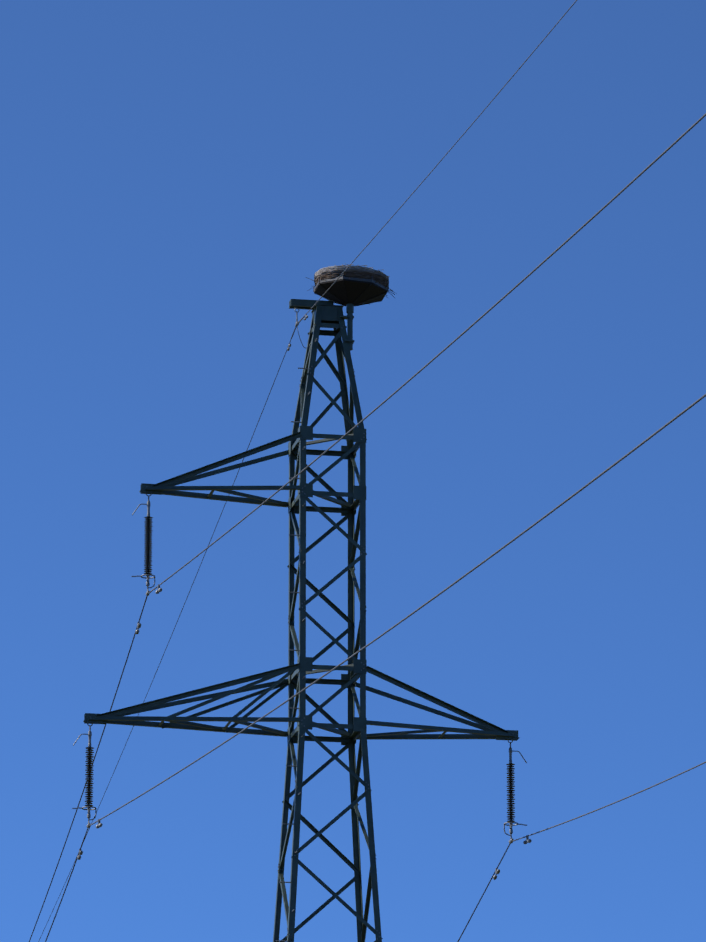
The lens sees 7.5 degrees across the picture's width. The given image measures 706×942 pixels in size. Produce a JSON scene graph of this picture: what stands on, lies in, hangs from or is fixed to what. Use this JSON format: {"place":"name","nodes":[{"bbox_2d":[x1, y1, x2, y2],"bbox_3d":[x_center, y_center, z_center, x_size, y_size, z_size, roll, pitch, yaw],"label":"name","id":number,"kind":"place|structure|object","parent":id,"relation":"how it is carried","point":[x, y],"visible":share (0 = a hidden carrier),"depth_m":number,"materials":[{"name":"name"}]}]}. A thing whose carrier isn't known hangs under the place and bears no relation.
{"place":"outdoors","nodes":[
{"label":"outdoors","id":0,"kind":"place"},
{"bbox_2d":[77,819,101,859],"bbox_3d":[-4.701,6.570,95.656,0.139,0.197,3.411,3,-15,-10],"label":"conductor dampers","id":1,"kind":"object","parent":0,"point":[99,825],"visible":1,"depth_m":96.80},
{"bbox_2d":[135,584,161,633],"bbox_3d":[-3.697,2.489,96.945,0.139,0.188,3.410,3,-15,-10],"label":"conductor dampers","id":2,"kind":"object","parent":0,"point":[139,624],"visible":0.98,"depth_m":98.08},
{"bbox_2d":[90,324,513,941],"bbox_3d":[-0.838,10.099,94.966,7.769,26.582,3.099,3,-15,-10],"label":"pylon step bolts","id":3,"kind":"object","parent":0,"point":[298,650],"visible":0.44,"depth_m":96.64,"materials":[{"name":"grey metal"}]},
{"bbox_2d":[341,303,353,350],"bbox_3d":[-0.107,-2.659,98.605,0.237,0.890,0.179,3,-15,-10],"label":"nest post","id":4,"kind":"object","parent":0,"point":[349,317],"visible":0.83,"depth_m":98.59,"materials":[{"name":"metal"}]},
{"bbox_2d":[314,279,387,305],"bbox_3d":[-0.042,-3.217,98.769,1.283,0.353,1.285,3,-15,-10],"label":"nest dish","id":5,"kind":"object","parent":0,"point":[343,292],"visible":0.85,"depth_m":98.50,"materials":[{"name":"black metal"}]},
{"bbox_2d":[306,264,396,306],"bbox_3d":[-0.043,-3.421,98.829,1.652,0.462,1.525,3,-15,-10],"label":"nest wicker basket","id":6,"kind":"object","parent":5,"relation":"on","point":[357,271],"visible":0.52,"depth_m":98.30,"materials":[{"name":"brown wicker"}]},
{"bbox_2d":[313,273,388,291],"bbox_3d":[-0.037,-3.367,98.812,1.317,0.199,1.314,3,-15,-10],"label":"nest rim frame","id":7,"kind":"object","parent":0,"point":[358,279],"visible":0.48,"depth_m":98.26,"materials":[{"name":"grey metal"}]},
{"bbox_2d":[0,0,705,941],"label":"sky","id":8,"kind":"structure","parent":0,"point":[175,174],"materials":[{"name":"blue"}]},
{"bbox_2d":[493,835,531,879],"bbox_3d":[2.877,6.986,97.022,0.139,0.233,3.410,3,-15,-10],"label":"conductor dampers","id":9,"kind":"object","parent":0,"point":[526,841],"visible":0.96,"depth_m":98.15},
{"label":"ground","id":10,"kind":"structure","parent":0,"visible":0},
{"bbox_2d":[83,299,519,941],"bbox_3d":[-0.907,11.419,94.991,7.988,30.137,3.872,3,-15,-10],"label":"pylon lattice","id":11,"kind":"object","parent":10,"relation":"on","point":[327,313],"visible":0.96,"depth_m":97.28,"materials":[{"name":"metal"}]},
{"bbox_2d":[72,723,96,827],"bbox_3d":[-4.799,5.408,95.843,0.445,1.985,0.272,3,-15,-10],"label":"insulator fittings","id":12,"kind":"object","parent":11,"relation":"attached to","point":[89,734],"visible":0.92,"depth_m":95.70,"materials":[{"name":"silver metal"}]},
{"bbox_2d":[85,747,93,805],"bbox_3d":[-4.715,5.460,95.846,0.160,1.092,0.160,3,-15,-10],"label":"insulator sheds","id":13,"kind":"object","parent":12,"relation":"attached to","point":[89,769],"visible":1,"depth_m":95.82,"materials":[{"name":"grey plastic"}]},
{"bbox_2d":[45,394,705,941],"bbox_3d":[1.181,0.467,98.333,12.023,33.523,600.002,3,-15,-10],"label":"conductor","id":14,"kind":"object","parent":12,"relation":"attached to","point":[405,618],"visible":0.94,"depth_m":66.35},
{"bbox_2d":[131,493,154,595],"bbox_3d":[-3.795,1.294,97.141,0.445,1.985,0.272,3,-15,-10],"label":"insulator fittings","id":15,"kind":"object","parent":11,"relation":"attached to","point":[148,575],"visible":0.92,"depth_m":96.99,"materials":[{"name":"silver metal"}]},
{"bbox_2d":[144,516,152,574],"bbox_3d":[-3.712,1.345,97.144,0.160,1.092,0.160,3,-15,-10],"label":"insulator sheds","id":16,"kind":"object","parent":15,"relation":"attached to","point":[148,545],"visible":0.96,"depth_m":97.12,"materials":[{"name":"grey plastic"}]},
{"bbox_2d":[29,113,705,941],"bbox_3d":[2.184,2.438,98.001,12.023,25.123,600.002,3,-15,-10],"label":"conductor","id":17,"kind":"object","parent":15,"relation":"hanging from","point":[369,415],"visible":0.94,"depth_m":74.68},
{"bbox_2d":[287,308,307,350],"bbox_3d":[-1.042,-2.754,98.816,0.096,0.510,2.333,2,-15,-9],"label":"earth wire clamp","id":18,"kind":"object","parent":11,"relation":"attached to","point":[296,325],"visible":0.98,"depth_m":98.78,"materials":[{"name":"silver metal"}]},
{"bbox_2d":[38,0,576,941],"bbox_3d":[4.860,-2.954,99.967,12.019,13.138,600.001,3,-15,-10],"label":"earth wire","id":19,"kind":"object","parent":11,"relation":"attached to","point":[284,356],"visible":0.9,"depth_m":98.13,"materials":[{"name":"metal"}]},
{"bbox_2d":[504,735,526,843],"bbox_3d":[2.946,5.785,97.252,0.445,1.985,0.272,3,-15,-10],"label":"insulator fittings","id":20,"kind":"object","parent":11,"relation":"attached to","point":[510,823],"visible":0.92,"depth_m":97.10,"materials":[{"name":"silver metal"}]},
{"bbox_2d":[506,763,514,821],"bbox_3d":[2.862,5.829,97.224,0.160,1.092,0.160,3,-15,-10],"label":"insulator sheds","id":21,"kind":"object","parent":20,"relation":"attached to","point":[510,792],"visible":1,"depth_m":97.20,"materials":[{"name":"grey plastic"}]},
{"bbox_2d":[457,761,705,941],"bbox_3d":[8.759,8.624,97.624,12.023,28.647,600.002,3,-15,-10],"label":"conductor","id":22,"kind":"object","parent":20,"relation":"hanging from","point":[566,822],"visible":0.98,"depth_m":92.49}
]}

